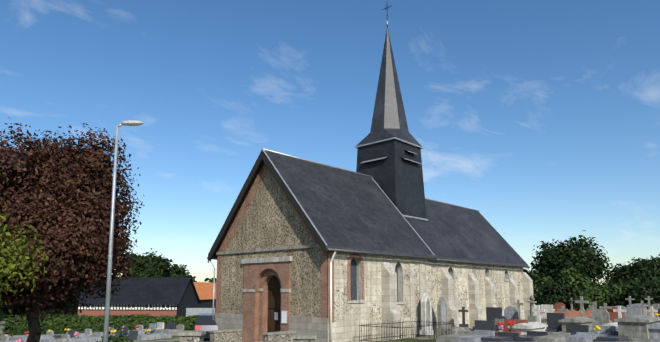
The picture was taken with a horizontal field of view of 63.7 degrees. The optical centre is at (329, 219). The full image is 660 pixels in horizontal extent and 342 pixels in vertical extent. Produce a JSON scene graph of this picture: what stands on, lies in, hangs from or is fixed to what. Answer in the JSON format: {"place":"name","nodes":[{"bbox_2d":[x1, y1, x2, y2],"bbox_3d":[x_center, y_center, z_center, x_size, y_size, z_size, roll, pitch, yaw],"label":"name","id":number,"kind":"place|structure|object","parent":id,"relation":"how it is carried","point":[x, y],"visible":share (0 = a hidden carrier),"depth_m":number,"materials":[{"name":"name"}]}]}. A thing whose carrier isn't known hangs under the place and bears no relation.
{"place":"outdoors","nodes":[
{"label":"outdoors","id":0,"kind":"place"},
{"bbox_2d":[0,321,209,341],"bbox_3d":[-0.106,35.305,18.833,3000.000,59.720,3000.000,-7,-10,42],"label":"ground","id":1,"kind":"structure","parent":0,"point":[175,338],"depth_m":32.49,"materials":[{"name":"grey gravel"}]},
{"bbox_2d":[1,335,8,341],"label":"tomb","id":2,"kind":"object","parent":1,"relation":"on","point":[5,338],"visible":0.97,"depth_m":29.00,"materials":[{"name":"stone"}]},
{"bbox_2d":[0,301,26,315],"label":"tree","id":3,"kind":"object","parent":1,"relation":"on","point":[1,310],"depth_m":88.43,"materials":[{"name":"green plant"}]},
{"bbox_2d":[0,201,59,312],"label":"lime tree","id":4,"kind":"object","parent":1,"relation":"on","point":[5,253],"visible":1,"depth_m":11.66,"materials":[{"name":"green plant"}]},
{"bbox_2d":[15,338,52,341],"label":"tomb","id":5,"kind":"object","parent":1,"relation":"on","point":[43,340],"visible":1,"depth_m":24.06,"materials":[{"name":"grey stone"}]},
{"bbox_2d":[16,331,53,339],"bbox_3d":[-19.172,7.578,34.569,0.950,0.650,2.000,-7,-10,42],"label":"tomb","id":6,"kind":"object","parent":1,"relation":"on","point":[50,335],"visible":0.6,"depth_m":34.70,"materials":[{"name":"grey stone"}]},
{"bbox_2d":[39,334,69,341],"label":"tomb","id":7,"kind":"object","parent":1,"relation":"on","point":[63,336],"visible":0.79,"depth_m":29.91,"materials":[{"name":"stone"}]},
{"bbox_2d":[47,330,74,337],"bbox_3d":[-18.334,7.694,35.585,0.950,0.697,2.000,-7,-10,42],"label":"tomb","id":8,"kind":"object","parent":1,"relation":"on","point":[70,332],"visible":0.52,"depth_m":35.90,"materials":[{"name":"stone"}]},
{"bbox_2d":[0,123,144,341],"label":"copper tree","id":9,"kind":"object","parent":1,"relation":"on","point":[62,194],"visible":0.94,"depth_m":14.07,"materials":[{"name":"brown plant"}]},
{"bbox_2d":[66,285,84,313],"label":"tree","id":10,"kind":"object","parent":1,"relation":"on","point":[73,304],"depth_m":95.20,"materials":[{"name":"green plant"}]},
{"bbox_2d":[65,328,91,336],"bbox_3d":[-17.562,7.840,36.595,0.950,0.687,2.000,-7,-10,42],"label":"tomb","id":11,"kind":"object","parent":1,"relation":"on","point":[84,334],"visible":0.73,"depth_m":36.69,"materials":[{"name":"grey stone"}]},
{"bbox_2d":[64,332,102,341],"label":"tomb","id":12,"kind":"object","parent":1,"relation":"on","point":[96,337],"visible":0.94,"depth_m":30.47,"materials":[{"name":"grey stone"}]},
{"bbox_2d":[85,327,113,336],"bbox_3d":[-16.436,8.008,37.607,0.950,0.614,2.000,-7,-10,42],"label":"tomb","id":13,"kind":"object","parent":1,"relation":"on","point":[92,333],"visible":0.33,"depth_m":36.91,"materials":[{"name":"stone"}]},
{"bbox_2d":[3,313,197,334],"bbox_3d":[-18.719,8.994,45.252,18.868,2.094,1.970,-1,-8,5],"label":"hedge","id":14,"kind":"object","parent":1,"relation":"on","point":[60,324],"visible":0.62,"depth_m":44.79,"materials":[{"name":"green plant"}]},
{"bbox_2d":[0,276,215,320],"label":"treeline","id":15,"kind":"object","parent":1,"relation":"on","point":[210,280],"visible":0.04,"depth_m":153.56,"materials":[{"name":"green plant"}]},
{"bbox_2d":[94,331,133,341],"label":"shrub","id":16,"kind":"object","parent":1,"relation":"on","point":[125,338],"visible":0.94,"depth_m":12.60,"materials":[{"name":"green plant"}]},
{"bbox_2d":[109,326,128,334],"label":"tomb","id":17,"kind":"object","parent":1,"relation":"on","point":[125,328],"visible":0.33,"depth_m":38.95,"materials":[{"name":"stone"}]},
{"bbox_2d":[102,330,137,341],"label":"tomb","id":18,"kind":"object","parent":1,"relation":"on","point":[133,334],"visible":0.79,"depth_m":31.81,"materials":[{"name":"stone"}]},
{"bbox_2d":[103,120,142,341],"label":"street lamp","id":19,"kind":"object","parent":1,"relation":"on","point":[110,252],"visible":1,"depth_m":12.19,"materials":[{"name":"grey metal"}]},
{"bbox_2d":[122,325,143,333],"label":"tomb","id":20,"kind":"object","parent":1,"relation":"on","point":[140,330],"visible":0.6,"depth_m":39.92,"materials":[{"name":"grey stone"}]},
{"bbox_2d":[77,277,200,316],"bbox_3d":[-23.437,9.836,65.455,13.200,6.748,6.700,-1,-8,9],"label":"farmhouse","id":21,"kind":"object","parent":1,"relation":"on","point":[165,296],"visible":0.67,"depth_m":63.16,"materials":[{"name":"black"}]},
{"bbox_2d":[135,323,155,333],"bbox_3d":[-14.393,8.377,40.632,0.950,0.735,2.000,-7,-10,42],"label":"tomb","id":22,"kind":"object","parent":1,"relation":"on","point":[152,326],"visible":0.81,"depth_m":41.00,"materials":[{"name":"grey stone"}]},
{"bbox_2d":[117,248,175,276],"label":"tree","id":23,"kind":"object","parent":1,"relation":"on","point":[149,265],"visible":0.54,"depth_m":97.48,"materials":[{"name":"green plant"}]},
{"bbox_2d":[137,329,171,339],"bbox_3d":[-10.904,7.040,32.718,0.950,0.631,2.000,-7,-10,42],"label":"tomb","id":24,"kind":"object","parent":1,"relation":"on","point":[164,333],"visible":0.94,"depth_m":32.38,"materials":[{"name":"grey stone"}]},
{"bbox_2d":[156,322,163,328],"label":"tomb","id":25,"kind":"object","parent":1,"relation":"on","point":[160,325],"visible":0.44,"depth_m":42.18,"materials":[{"name":"white stone"}]},
{"bbox_2d":[145,321,174,333],"bbox_3d":[-12.655,8.104,39.651,0.950,0.857,2.000,-7,-10,42],"label":"tomb","id":26,"kind":"object","parent":1,"relation":"on","point":[170,325],"visible":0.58,"depth_m":40.08,"materials":[{"name":"stone"}]},
{"bbox_2d":[154,324,183,333],"bbox_3d":[-11.687,8.014,38.679,0.950,0.665,2.000,-7,-10,42],"label":"tomb","id":27,"kind":"object","parent":1,"relation":"on","point":[179,327],"visible":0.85,"depth_m":38.95,"materials":[{"name":"stone"}]},
{"bbox_2d":[165,264,196,281],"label":"tree","id":28,"kind":"object","parent":1,"relation":"on","point":[180,271],"visible":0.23,"depth_m":103.97,"materials":[{"name":"green plant"}]},
{"bbox_2d":[186,308,214,316],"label":"wall","id":29,"kind":"structure","parent":1,"relation":"on","point":[193,311],"depth_m":61.30,"materials":[{"name":"concrete"}]},
{"bbox_2d":[193,282,215,312],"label":"house","id":30,"kind":"structure","parent":1,"relation":"on","point":[204,290],"depth_m":81.50,"materials":[{"name":"orange"}]},
{"bbox_2d":[195,313,217,337],"bbox_3d":[-6.647,6.053,30.010,1.720,1.460,4.100,1,-8,-11],"label":"car","id":31,"kind":"object","parent":1,"relation":"on","point":[205,322],"visible":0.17,"depth_m":28.15,"materials":[{"name":"grey paint"}]},
{"bbox_2d":[177,329,316,341],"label":"boundary wall","id":32,"kind":"structure","parent":1,"relation":"on","point":[231,335],"depth_m":23.30,"materials":[{"name":"stone"}]},
{"bbox_2d":[207,5,536,341],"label":"church","id":33,"kind":"structure","parent":1,"relation":"on","point":[326,252],"depth_m":27.55,"materials":[{"name":"stone"}]},
{"bbox_2d":[603,254,659,284],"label":"tree","id":34,"kind":"object","parent":1,"relation":"on","point":[643,269],"visible":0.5,"depth_m":75.38,"materials":[{"name":"green plant"}]},
{"bbox_2d":[648,277,659,286],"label":"tree","id":35,"kind":"object","parent":1,"relation":"on","point":[654,280],"depth_m":62.24,"materials":[{"name":"green plant"}]},
{"bbox_2d":[0,0,659,284],"label":"sky","id":36,"kind":"structure","parent":0,"point":[541,118],"materials":[{"name":"blue"}]},
{"bbox_2d":[380,317,613,341],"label":"cemetery ground","id":37,"kind":"structure","parent":0,"point":[543,321],"depth_m":25.00,"materials":[{"name":"grey gravel"}]},
{"bbox_2d":[359,293,659,341],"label":"gravestones","id":38,"kind":"object","parent":37,"relation":"on","point":[637,322],"visible":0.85,"depth_m":26.05,"materials":[{"name":"white stone"}]},
{"bbox_2d":[533,281,541,304],"bbox_3d":[19.470,7.574,55.524,6.229,5.117,5.286,2,-8,-14],"label":"tree","id":39,"kind":"object","parent":37,"relation":"on","point":[535,292],"visible":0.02,"depth_m":55.26,"materials":[{"name":"green plant"}]},
{"bbox_2d":[533,282,546,295],"bbox_3d":[22.595,8.622,57.519,3.204,3.720,3.904,3,-8,-18],"label":"tree","id":40,"kind":"object","parent":37,"relation":"on","point":[540,288],"visible":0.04,"depth_m":56.80,"materials":[{"name":"green plant"}]},
{"bbox_2d":[531,270,554,285],"bbox_3d":[24.851,8.517,60.011,5.595,5.716,5.400,3,-8,-21],"label":"tree","id":41,"kind":"object","parent":37,"relation":"on","point":[537,279],"visible":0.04,"depth_m":60.22,"materials":[{"name":"green plant"}]},
{"bbox_2d":[534,280,587,310],"bbox_3d":[23.074,7.931,53.290,5.105,4.205,4.840,-7,-10,42],"label":"shrub","id":42,"kind":"object","parent":37,"relation":"on","point":[560,292],"visible":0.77,"depth_m":52.21,"materials":[{"name":"green plant"}]},
{"bbox_2d":[527,230,618,282],"bbox_3d":[29.980,6.654,66.889,10.694,9.990,9.079,-7,-10,42],"label":"tree","id":43,"kind":"object","parent":37,"relation":"on","point":[581,255],"visible":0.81,"depth_m":64.79,"materials":[{"name":"green plant"}]},
{"bbox_2d":[555,265,597,310],"bbox_3d":[24.667,7.312,54.193,4.827,5.288,3.617,2,-8,-15],"label":"shrub","id":44,"kind":"object","parent":37,"relation":"on","point":[571,277],"visible":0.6,"depth_m":53.52,"materials":[{"name":"green plant"}]},
{"bbox_2d":[584,278,612,309],"bbox_3d":[28.834,8.484,57.991,3.570,4.210,4.438,-7,-10,42],"label":"shrub","id":45,"kind":"object","parent":37,"relation":"on","point":[601,296],"visible":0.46,"depth_m":57.29,"materials":[{"name":"green plant"}]},
{"bbox_2d":[541,311,657,316],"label":"brick wall","id":46,"kind":"structure","parent":37,"relation":"on","point":[576,313],"depth_m":46.79,"materials":[{"name":"red brick"}]},
{"bbox_2d":[592,277,621,305],"bbox_3d":[30.674,8.819,59.906,4.046,4.656,4.110,-7,-10,42],"label":"shrub","id":47,"kind":"object","parent":37,"relation":"on","point":[613,301],"visible":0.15,"depth_m":58.68,"materials":[{"name":"green plant"}]},
{"bbox_2d":[596,278,645,290],"bbox_3d":[32.803,9.344,61.599,7.433,5.218,5.353,-7,-10,42],"label":"shrub","id":48,"kind":"object","parent":37,"relation":"on","point":[609,283],"visible":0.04,"depth_m":61.05,"materials":[{"name":"green plant"}]},
{"bbox_2d":[610,278,640,305],"bbox_3d":[33.536,8.721,59.934,4.699,4.227,3.961,-7,-10,42],"label":"shrub","id":49,"kind":"object","parent":37,"relation":"on","point":[619,290],"visible":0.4,"depth_m":59.55,"materials":[{"name":"green plant"}]},
{"bbox_2d":[618,280,659,308],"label":"shrub","id":50,"kind":"object","parent":37,"relation":"on","point":[638,293],"visible":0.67,"depth_m":54.21,"materials":[{"name":"green plant"}]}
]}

